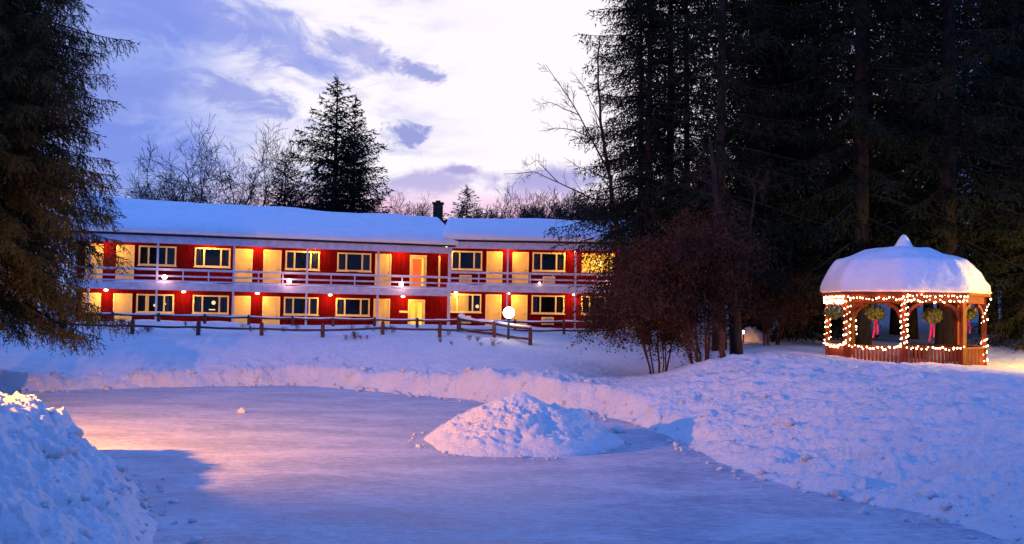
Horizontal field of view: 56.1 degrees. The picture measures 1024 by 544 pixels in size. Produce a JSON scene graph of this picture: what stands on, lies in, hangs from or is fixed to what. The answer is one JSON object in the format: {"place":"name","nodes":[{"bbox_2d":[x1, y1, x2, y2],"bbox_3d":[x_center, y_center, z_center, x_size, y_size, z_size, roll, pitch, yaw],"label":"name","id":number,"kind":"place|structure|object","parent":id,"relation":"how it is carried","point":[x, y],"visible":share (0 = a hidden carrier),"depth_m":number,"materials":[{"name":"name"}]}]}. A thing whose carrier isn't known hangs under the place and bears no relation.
{"place":"outdoors","nodes":[
{"label":"outdoors","id":0,"kind":"place"},
{"bbox_2d":[6,0,1004,302],"label":"sky","id":1,"kind":"structure","parent":0,"point":[450,87],"materials":[{"name":"blue"}]},
{"bbox_2d":[0,291,1023,543],"bbox_3d":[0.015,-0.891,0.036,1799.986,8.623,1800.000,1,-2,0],"label":"snow ground","id":2,"kind":"structure","parent":0,"point":[962,425],"depth_m":26.31,"materials":[{"name":"white snow"}]},
{"bbox_2d":[0,0,140,356],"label":"spruce tree","id":3,"kind":"object","parent":2,"relation":"on","point":[34,179],"visible":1,"depth_m":31.14,"materials":[{"name":"green plant"}]},
{"bbox_2d":[59,114,292,277],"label":"bare tree","id":4,"kind":"object","parent":2,"relation":"on","point":[193,198],"visible":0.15,"depth_m":80.06,"materials":[{"name":"brown plant"}]},
{"bbox_2d":[140,123,332,207],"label":"bare tree","id":5,"kind":"object","parent":2,"relation":"on","point":[263,184],"visible":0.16,"depth_m":83.38,"materials":[{"name":"brown plant"}]},
{"bbox_2d":[0,317,495,337],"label":"split rail fence","id":6,"kind":"object","parent":2,"relation":"on","point":[198,327],"visible":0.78,"depth_m":43.88,"materials":[{"name":"brown wood"}]},
{"bbox_2d":[261,149,311,206],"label":"spruce tree","id":7,"kind":"object","parent":2,"relation":"on","point":[285,184],"visible":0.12,"depth_m":85.94,"materials":[{"name":"green plant"}]},
{"bbox_2d":[17,311,613,333],"bbox_3d":[-9.788,2.762,47.922,29.789,1.337,0.181,1,-2,0],"label":"snow topped fence","id":8,"kind":"object","parent":2,"relation":"on","point":[292,318],"visible":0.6,"depth_m":47.90,"materials":[{"name":"brown wood"}]},
{"bbox_2d":[271,74,395,212],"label":"spruce tree","id":9,"kind":"object","parent":2,"relation":"on","point":[323,201],"visible":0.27,"depth_m":82.00,"materials":[{"name":"green plant"}]},
{"bbox_2d":[310,94,386,212],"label":"spruce tree","id":10,"kind":"object","parent":2,"relation":"on","point":[363,165],"visible":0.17,"depth_m":83.88,"materials":[{"name":"green plant"}]},
{"bbox_2d":[68,194,664,329],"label":"motel","id":11,"kind":"structure","parent":2,"relation":"on","point":[211,259],"depth_m":56.77,"materials":[{"name":"red wood"}]},
{"bbox_2d":[81,293,100,320],"bbox_3d":[-23.092,2.189,52.658,0.954,2.100,0.090,2,-2,-18],"label":"door","id":12,"kind":"structure","parent":11,"relation":"in","point":[97,296],"depth_m":52.74,"materials":[{"name":"paint"}]},
{"bbox_2d":[84,244,102,280],"bbox_3d":[-22.988,-0.506,52.787,0.908,2.100,0.090,2,-2,-18],"label":"door","id":13,"kind":"structure","parent":11,"relation":"in","point":[94,261],"depth_m":52.81,"materials":[{"name":"paint"}]},
{"bbox_2d":[113,293,131,320],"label":"door","id":14,"kind":"structure","parent":11,"relation":"in","point":[122,302],"depth_m":53.16,"materials":[{"name":"paint"}]},
{"bbox_2d":[115,245,134,278],"bbox_3d":[-21.473,-0.460,53.285,0.942,2.100,0.090,2,-2,-18],"label":"door","id":15,"kind":"structure","parent":11,"relation":"in","point":[131,248],"depth_m":53.31,"materials":[{"name":"paint"}]},
{"bbox_2d":[135,294,173,313],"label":"window","id":16,"kind":"structure","parent":11,"relation":"in","point":[145,303],"depth_m":53.91,"materials":[{"name":"black glass"}]},
{"bbox_2d":[137,245,176,266],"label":"window","id":17,"kind":"structure","parent":11,"relation":"in","point":[147,256],"depth_m":54.10,"materials":[{"name":"beige paint"}]},
{"bbox_2d":[192,295,228,314],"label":"window","id":18,"kind":"structure","parent":11,"relation":"in","point":[202,304],"depth_m":54.92,"materials":[{"name":"black glass"}]},
{"bbox_2d":[193,247,230,267],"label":"window","id":19,"kind":"structure","parent":11,"relation":"in","point":[204,257],"depth_m":55.10,"materials":[{"name":"beige paint"}]},
{"bbox_2d":[233,296,250,322],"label":"door","id":20,"kind":"structure","parent":11,"relation":"in","point":[242,304],"depth_m":55.16,"materials":[{"name":"paint"}]},
{"bbox_2d":[234,249,252,283],"bbox_3d":[-15.454,-0.275,55.242,0.995,2.100,0.136,2,-2,-18],"label":"door","id":21,"kind":"structure","parent":11,"relation":"in","point":[243,257],"depth_m":55.27,"materials":[{"name":"paint"}]},
{"bbox_2d":[262,296,279,324],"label":"door","id":22,"kind":"structure","parent":11,"relation":"in","point":[270,305],"depth_m":55.66,"materials":[{"name":"paint"}]},
{"bbox_2d":[263,250,281,282],"bbox_3d":[-13.923,-0.228,55.751,1.014,2.100,0.125,2,-2,-18],"label":"door","id":23,"kind":"structure","parent":11,"relation":"in","point":[272,258],"depth_m":55.77,"materials":[{"name":"paint"}]},
{"bbox_2d":[283,297,318,315],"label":"window","id":24,"kind":"structure","parent":11,"relation":"in","point":[293,306],"depth_m":56.51,"materials":[{"name":"black glass"}]},
{"bbox_2d":[298,270,305,285],"bbox_3d":[-12.182,0.354,55.779,0.480,0.960,0.495,2,-2,-18],"label":"balcony chair","id":25,"kind":"object","parent":11,"relation":"on","point":[301,276],"visible":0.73,"depth_m":55.98,"materials":[{"name":"red"}]},
{"bbox_2d":[285,251,319,270],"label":"window","id":26,"kind":"structure","parent":11,"relation":"in","point":[294,260],"depth_m":56.60,"materials":[{"name":"beige paint"}]},
{"bbox_2d":[335,298,369,316],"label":"window","id":27,"kind":"structure","parent":11,"relation":"in","point":[348,307],"depth_m":57.50,"materials":[{"name":"beige paint"}]},
{"bbox_2d":[349,271,357,284],"bbox_3d":[-9.337,0.442,56.715,0.480,0.960,0.495,2,-2,-18],"label":"balcony chair","id":28,"kind":"object","parent":11,"relation":"on","point":[352,276],"visible":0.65,"depth_m":56.91,"materials":[{"name":"red"}]},
{"bbox_2d":[336,252,371,272],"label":"window","id":29,"kind":"structure","parent":11,"relation":"in","point":[346,262],"depth_m":57.62,"materials":[{"name":"beige paint"}]},
{"bbox_2d":[373,299,389,324],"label":"door","id":30,"kind":"structure","parent":11,"relation":"in","point":[384,304],"depth_m":57.71,"materials":[{"name":"paint"}]},
{"bbox_2d":[375,254,391,287],"bbox_3d":[-7.760,-0.038,57.773,0.972,2.100,0.136,2,-2,-18],"label":"door","id":31,"kind":"structure","parent":11,"relation":"in","point":[385,259],"depth_m":57.82,"materials":[{"name":"paint"}]},
{"bbox_2d":[408,299,424,324],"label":"door","id":32,"kind":"structure","parent":11,"relation":"in","point":[416,308],"depth_m":58.47,"materials":[{"name":"paint"}]},
{"bbox_2d":[409,255,426,286],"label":"door","id":33,"kind":"structure","parent":11,"relation":"in","point":[418,263],"depth_m":58.87,"materials":[{"name":"paint"}]},
{"bbox_2d":[432,200,446,224],"bbox_3d":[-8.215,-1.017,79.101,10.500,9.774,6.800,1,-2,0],"label":"chimney","id":34,"kind":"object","parent":11,"relation":"part of","point":[438,208],"depth_m":78.67,"materials":[{"name":"brick"}]},
{"bbox_2d":[450,294,481,312],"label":"window","id":35,"kind":"structure","parent":11,"relation":"in","point":[459,303],"depth_m":59.12,"materials":[{"name":"yellow glass"}]},
{"bbox_2d":[451,251,482,270],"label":"window","id":36,"kind":"structure","parent":11,"relation":"in","point":[461,260],"depth_m":59.23,"materials":[{"name":"beige paint"}]},
{"bbox_2d":[485,294,501,325],"bbox_3d":[-1.144,2.428,58.956,0.984,2.100,0.126,1,-2,0],"label":"door","id":37,"kind":"structure","parent":11,"relation":"in","point":[493,304],"depth_m":58.96,"materials":[{"name":"paint"}]},
{"bbox_2d":[486,251,502,282],"bbox_3d":[-1.084,-0.219,59.064,0.986,2.080,0.126,1,-2,0],"label":"door","id":38,"kind":"structure","parent":11,"relation":"in","point":[494,261],"depth_m":59.08,"materials":[{"name":"paint"}]},
{"bbox_2d":[511,295,527,324],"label":"door","id":39,"kind":"structure","parent":11,"relation":"in","point":[518,302],"depth_m":58.99,"materials":[{"name":"paint"}]},
{"bbox_2d":[512,252,528,282],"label":"door","id":40,"kind":"structure","parent":11,"relation":"in","point":[520,260],"depth_m":59.09,"materials":[{"name":"paint"}]},
{"bbox_2d":[531,295,564,314],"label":"window","id":41,"kind":"structure","parent":11,"relation":"in","point":[541,304],"depth_m":59.22,"materials":[{"name":"black glass"}]},
{"bbox_2d":[532,252,565,271],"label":"window","id":42,"kind":"structure","parent":11,"relation":"in","point":[542,261],"depth_m":59.32,"materials":[{"name":"beige paint"}]},
{"bbox_2d":[580,296,611,314],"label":"window","id":43,"kind":"structure","parent":11,"relation":"in","point":[581,296],"depth_m":59.25,"materials":[{"name":"yellow glass"}]},
{"bbox_2d":[581,253,612,272],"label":"window","id":44,"kind":"structure","parent":11,"relation":"in","point":[591,268],"depth_m":60.49,"materials":[{"name":"yellow glass"}]},
{"bbox_2d":[374,201,431,215],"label":"bare tree","id":45,"kind":"object","parent":2,"relation":"on","point":[420,213],"visible":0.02,"depth_m":97.13,"materials":[{"name":"brown plant"}]},
{"bbox_2d":[371,190,499,219],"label":"bare tree","id":46,"kind":"object","parent":2,"relation":"on","point":[456,215],"visible":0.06,"depth_m":102.32,"materials":[{"name":"brown plant"}]},
{"bbox_2d":[445,185,487,218],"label":"spruce tree","id":47,"kind":"object","parent":2,"relation":"on","point":[467,205],"visible":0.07,"depth_m":110.30,"materials":[{"name":"green plant"}]},
{"bbox_2d":[458,182,527,218],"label":"bare tree","id":48,"kind":"object","parent":2,"relation":"on","point":[508,208],"visible":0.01,"depth_m":98.11,"materials":[{"name":"brown plant"}]},
{"bbox_2d":[457,313,531,344],"bbox_3d":[-0.842,2.832,44.605,0.405,1.759,5.265,3,-3,-42],"label":"corner fence","id":49,"kind":"object","parent":2,"relation":"on","point":[461,316],"visible":0.91,"depth_m":44.33,"materials":[{"name":"brown wood"}]},
{"bbox_2d":[461,196,555,218],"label":"bare tree","id":50,"kind":"object","parent":2,"relation":"on","point":[495,208],"visible":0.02,"depth_m":97.37,"materials":[{"name":"brown plant"}]},
{"bbox_2d":[503,307,513,339],"bbox_3d":[-0.155,2.456,43.336,0.510,1.753,0.510,1,-2,0],"label":"globe lamp","id":51,"kind":"object","parent":2,"relation":"on","point":[508,313],"visible":0.98,"depth_m":43.25,"materials":[{"name":"white glass"}]},
{"bbox_2d":[0,356,1020,543],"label":"snow crumbs","id":52,"kind":"object","parent":2,"relation":"on","point":[56,451],"visible":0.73,"depth_m":17.28,"materials":[{"name":"white snow"}]},
{"bbox_2d":[460,188,596,219],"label":"bare tree","id":53,"kind":"object","parent":2,"relation":"on","point":[570,209],"visible":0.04,"depth_m":94.92,"materials":[{"name":"brown plant"}]},
{"bbox_2d":[522,187,602,220],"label":"bare tree","id":54,"kind":"object","parent":2,"relation":"on","point":[564,208],"visible":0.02,"depth_m":99.86,"materials":[{"name":"brown plant"}]},
{"bbox_2d":[513,183,624,219],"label":"bare tree","id":55,"kind":"object","parent":2,"relation":"on","point":[554,202],"depth_m":104.89,"materials":[{"name":"brown plant"}]},
{"bbox_2d":[510,36,640,335],"bbox_3d":[2.975,-4.316,47.475,7.161,15.616,2.949,2,-2,-20],"label":"bare tree","id":56,"kind":"object","parent":2,"relation":"on","point":[603,142],"visible":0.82,"depth_m":47.51,"materials":[{"name":"brown plant"}]},
{"bbox_2d":[547,192,607,217],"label":"bare tree","id":57,"kind":"object","parent":2,"relation":"on","point":[572,201],"depth_m":104.83,"materials":[{"name":"brown plant"}]},
{"bbox_2d":[566,187,627,219],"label":"bare tree","id":58,"kind":"object","parent":2,"relation":"on","point":[594,205],"depth_m":94.74,"materials":[{"name":"brown plant"}]},
{"bbox_2d":[544,0,703,344],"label":"spruce tree","id":59,"kind":"object","parent":2,"relation":"on","point":[646,169],"visible":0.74,"depth_m":44.48,"materials":[{"name":"green plant"}]},
{"bbox_2d":[572,0,703,297],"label":"spruce tree","id":60,"kind":"object","parent":2,"relation":"on","point":[609,144],"visible":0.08,"depth_m":54.94,"materials":[{"name":"green plant"}]},
{"bbox_2d":[553,244,728,373],"bbox_3d":[4.703,1.413,35.891,6.422,5.408,5.028,0,-3,24],"label":"arching shrub","id":61,"kind":"object","parent":2,"relation":"on","point":[590,316],"visible":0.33,"depth_m":35.44,"materials":[{"name":"brown plant"}]},
{"bbox_2d":[565,0,752,338],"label":"spruce tree","id":62,"kind":"object","parent":2,"relation":"on","point":[655,120],"visible":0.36,"depth_m":45.64,"materials":[{"name":"green plant"}]},
{"bbox_2d":[583,191,788,363],"bbox_3d":[6.023,0.294,33.140,7.109,6.270,6.499,1,-2,0],"label":"arching shrub","id":63,"kind":"object","parent":2,"relation":"on","point":[677,270],"visible":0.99,"depth_m":32.72,"materials":[{"name":"brown plant"}]},
{"bbox_2d":[621,0,755,329],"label":"spruce tree","id":64,"kind":"object","parent":2,"relation":"on","point":[687,145],"visible":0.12,"depth_m":50.72,"materials":[{"name":"green plant"}]},
{"bbox_2d":[674,219,734,357],"bbox_3d":[6.632,0.746,32.788,2.188,5.096,1.676,2,-3,-30],"label":"leafless trunk","id":65,"kind":"object","parent":2,"relation":"on","point":[722,354],"visible":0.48,"depth_m":33.01,"materials":[{"name":"brown wood"}]},
{"bbox_2d":[677,139,777,354],"bbox_3d":[7.663,-0.835,34.148,3.575,8.314,2.683,0,-3,22],"label":"leafless trunk","id":66,"kind":"object","parent":2,"relation":"on","point":[735,341],"visible":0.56,"depth_m":33.74,"materials":[{"name":"brown wood"}]},
{"bbox_2d":[626,0,853,350],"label":"spruce tree","id":67,"kind":"object","parent":2,"relation":"on","point":[724,49],"visible":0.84,"depth_m":39.88,"materials":[{"name":"green plant"}]},
{"bbox_2d":[727,326,770,341],"bbox_3d":[11.137,2.898,44.927,2.300,0.722,1.600,1,-2,0],"label":"snow mound","id":68,"kind":"object","parent":2,"relation":"on","point":[750,335],"visible":0.55,"depth_m":44.39,"materials":[{"name":"white snow"}]},
{"bbox_2d":[680,0,822,327],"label":"spruce tree","id":69,"kind":"object","parent":2,"relation":"on","point":[728,13],"depth_m":50.16,"materials":[{"name":"green plant"}]},
{"bbox_2d":[693,0,838,333],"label":"spruce tree","id":70,"kind":"object","parent":2,"relation":"on","point":[748,113],"visible":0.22,"depth_m":46.30,"materials":[{"name":"green plant"}]},
{"bbox_2d":[701,3,839,273],"bbox_3d":[15.927,-13.184,57.509,9.660,33.645,9.614,2,-3,-32],"label":"spruce tree","id":71,"kind":"object","parent":2,"relation":"on","point":[775,142],"visible":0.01,"depth_m":57.59,"materials":[{"name":"green plant"}]},
{"bbox_2d":[725,254,841,345],"bbox_3d":[11.198,1.125,40.941,6.443,4.629,5.668,1,-2,0],"label":"arching shrub","id":72,"kind":"object","parent":2,"relation":"on","point":[775,305],"visible":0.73,"depth_m":40.60,"materials":[{"name":"brown plant"}]},
{"bbox_2d":[710,0,881,342],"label":"spruce tree","id":73,"kind":"object","parent":2,"relation":"on","point":[793,153],"visible":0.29,"depth_m":45.67,"materials":[{"name":"green plant"}]},
{"bbox_2d":[775,24,869,251],"bbox_3d":[18.835,-10.556,62.101,7.890,27.480,7.853,-1,-3,42],"label":"spruce tree","id":74,"kind":"object","parent":2,"relation":"on","point":[822,82],"depth_m":61.49,"materials":[{"name":"green plant"}]},
{"bbox_2d":[805,309,842,337],"bbox_3d":[14.792,2.518,46.006,1.700,1.459,1.820,1,-2,0],"label":"picnic table","id":75,"kind":"object","parent":2,"relation":"on","point":[809,326],"visible":0.1,"depth_m":45.56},
{"bbox_2d":[777,0,902,326],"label":"spruce tree","id":76,"kind":"object","parent":2,"relation":"on","point":[840,108],"visible":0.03,"depth_m":51.68,"materials":[{"name":"green plant"}]},
{"bbox_2d":[827,9,903,304],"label":"spruce tree","id":77,"kind":"object","parent":2,"relation":"on","point":[870,92],"visible":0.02,"depth_m":65.96,"materials":[{"name":"green plant"}]},
{"bbox_2d":[753,0,998,347],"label":"spruce tree","id":78,"kind":"object","parent":2,"relation":"on","point":[858,219],"visible":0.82,"depth_m":39.60,"materials":[{"name":"green plant"}]},
{"bbox_2d":[822,0,986,334],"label":"spruce tree","id":79,"kind":"object","parent":2,"relation":"on","point":[895,326],"visible":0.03,"depth_m":46.77,"materials":[{"name":"green plant"}]},
{"bbox_2d":[820,234,990,365],"bbox_3d":[13.444,1.151,32.990,5.099,4.890,5.147,1,-2,0],"label":"gazebo","id":80,"kind":"object","parent":2,"relation":"on","point":[902,267],"visible":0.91,"depth_m":31.22,"materials":[{"name":"brown wood"}]},
{"bbox_2d":[823,295,843,303],"bbox_3d":[11.030,0.966,32.960,0.112,0.302,2.070,1,-2,0],"label":"light string","id":81,"kind":"object","parent":80,"relation":"attached to","point":[834,300],"visible":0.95,"depth_m":32.91,"materials":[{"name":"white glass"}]},
{"bbox_2d":[824,302,843,320],"bbox_3d":[10.584,1.209,31.586,0.653,0.807,0.663,1,-2,0],"label":"hanging basket","id":82,"kind":"object","parent":80,"relation":"hanging from","point":[831,310],"visible":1,"depth_m":31.43,"materials":[{"name":"green plant"}]},
{"bbox_2d":[823,342,844,347],"bbox_3d":[11.016,2.497,32.915,0.113,0.182,2.020,1,-2,0],"label":"light string","id":83,"kind":"object","parent":80,"relation":"attached to","point":[838,345],"visible":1,"depth_m":32.74,"materials":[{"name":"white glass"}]},
{"bbox_2d":[843,299,850,342],"bbox_3d":[11.160,1.666,31.984,0.270,1.555,0.271,1,-2,0],"label":"light string","id":84,"kind":"object","parent":80,"relation":"attached to","point":[846,321],"visible":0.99,"depth_m":31.93,"materials":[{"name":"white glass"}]},
{"bbox_2d":[845,342,903,350],"bbox_3d":[11.721,2.424,31.200,2.008,0.230,0.112,-1,-3,45],"label":"light string","id":85,"kind":"object","parent":80,"relation":"attached to","point":[876,347],"visible":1,"depth_m":31.06,"materials":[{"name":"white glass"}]},
{"bbox_2d":[845,296,903,300],"bbox_3d":[11.754,0.854,31.253,2.032,0.160,0.101,-1,-3,44],"label":"light string","id":86,"kind":"object","parent":80,"relation":"attached to","point":[872,299],"visible":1,"depth_m":31.23,"materials":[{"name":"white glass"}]},
{"bbox_2d":[864,302,885,337],"bbox_3d":[11.959,1.507,31.566,0.691,1.320,0.743,1,-2,0],"label":"hanging basket","id":87,"kind":"object","parent":80,"relation":"hanging from","point":[874,313],"visible":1,"depth_m":31.46,"materials":[{"name":"green plant"}]},
{"bbox_2d":[900,296,908,344],"bbox_3d":[12.518,1.585,30.647,0.277,1.655,0.265,-1,-3,43],"label":"light string","id":88,"kind":"object","parent":80,"relation":"attached to","point":[904,320],"visible":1,"depth_m":30.59,"materials":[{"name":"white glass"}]},
{"bbox_2d":[921,303,942,340],"bbox_3d":[13.641,1.574,31.183,0.760,1.320,0.682,1,-2,0],"label":"hanging basket","id":89,"kind":"object","parent":80,"relation":"hanging from","point":[930,315],"visible":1,"depth_m":31.07,"materials":[{"name":"green plant"}]},
{"bbox_2d":[904,346,965,350],"bbox_3d":[13.450,2.419,30.487,2.008,0.163,0.084,1,-2,0],"label":"light string","id":90,"kind":"object","parent":80,"relation":"attached to","point":[935,348],"visible":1,"depth_m":30.48,"materials":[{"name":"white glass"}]},
{"bbox_2d":[904,294,968,303],"bbox_3d":[13.505,0.843,30.552,2.064,0.329,0.087,1,-2,0],"label":"light string","id":91,"kind":"object","parent":80,"relation":"attached to","point":[938,300],"visible":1,"depth_m":30.55,"materials":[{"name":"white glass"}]},
{"bbox_2d":[957,305,977,333],"bbox_3d":[15.316,1.537,32.276,0.714,1.320,0.690,1,-2,0],"label":"hanging basket","id":92,"kind":"object","parent":80,"relation":"hanging from","point":[972,312],"visible":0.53,"depth_m":32.11,"materials":[{"name":"green plant"}]},
{"bbox_2d":[817,0,1002,339],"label":"spruce tree","id":93,"kind":"object","parent":2,"relation":"on","point":[912,328],"visible":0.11,"depth_m":43.74,"materials":[{"name":"green plant"}]},
{"bbox_2d":[877,3,973,311],"bbox_3d":[24.787,-10.765,57.812,7.807,27.191,7.770,0,-2,17],"label":"spruce tree","id":94,"kind":"object","parent":2,"relation":"on","point":[925,306],"depth_m":57.82,"materials":[{"name":"green plant"}]},
{"bbox_2d":[839,0,1023,346],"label":"spruce tree","id":95,"kind":"object","parent":2,"relation":"on","point":[948,197],"visible":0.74,"depth_m":39.20,"materials":[{"name":"green plant"}]},
{"bbox_2d":[905,0,1023,333],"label":"spruce tree","id":96,"kind":"object","parent":2,"relation":"on","point":[968,191],"visible":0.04,"depth_m":44.53,"materials":[{"name":"green plant"}]},
{"bbox_2d":[929,0,1023,338],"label":"spruce tree","id":97,"kind":"object","parent":2,"relation":"on","point":[1008,73],"visible":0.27,"depth_m":42.82,"materials":[{"name":"green plant"}]},
{"bbox_2d":[936,1,1023,317],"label":"spruce tree","id":98,"kind":"object","parent":2,"relation":"on","point":[998,120],"depth_m":50.25,"materials":[{"name":"green plant"}]},
{"bbox_2d":[956,6,1023,268],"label":"spruce tree","id":99,"kind":"object","parent":2,"relation":"on","point":[1014,69],"visible":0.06,"depth_m":42.37,"materials":[{"name":"green plant"}]},
{"bbox_2d":[967,126,1023,352],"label":"spruce tree","id":100,"kind":"object","parent":2,"relation":"on","point":[1019,323],"visible":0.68,"depth_m":39.55,"materials":[{"name":"green plant"}]},
{"bbox_2d":[3,386,1023,543],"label":"ice rink","id":101,"kind":"structure","parent":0,"point":[297,465],"depth_m":17.62,"materials":[{"name":"white ice"}]},
{"bbox_2d":[188,517,196,522],"bbox_3d":[-4.726,3.666,14.194,0.134,0.091,0.120,2,-3,-28],"label":"snow lump","id":102,"kind":"object","parent":101,"relation":"on","point":[192,519],"visible":1,"depth_m":14.16,"materials":[{"name":"white snow"}]},
{"bbox_2d":[236,407,246,412],"bbox_3d":[-8.108,4.174,28.864,0.254,0.219,0.249,0,-3,28],"label":"snow lump","id":103,"kind":"object","parent":101,"relation":"on","point":[241,410],"visible":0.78,"depth_m":28.81,"materials":[{"name":"white snow"}]},
{"bbox_2d":[424,392,623,456],"bbox_3d":[0.308,3.562,23.391,5.282,1.295,5.035,1,-2,0],"label":"snow heap","id":104,"kind":"object","parent":101,"relation":"on","point":[524,424],"visible":0.98,"depth_m":22.21,"materials":[{"name":"white snow"}]},
{"bbox_2d":[612,425,624,432],"bbox_3d":[2.858,4.232,25.699,0.364,0.245,0.245,1,-2,0],"label":"snow lump","id":105,"kind":"object","parent":101,"relation":"on","point":[617,429],"visible":0.87,"depth_m":25.62,"materials":[{"name":"white snow"}]}
]}

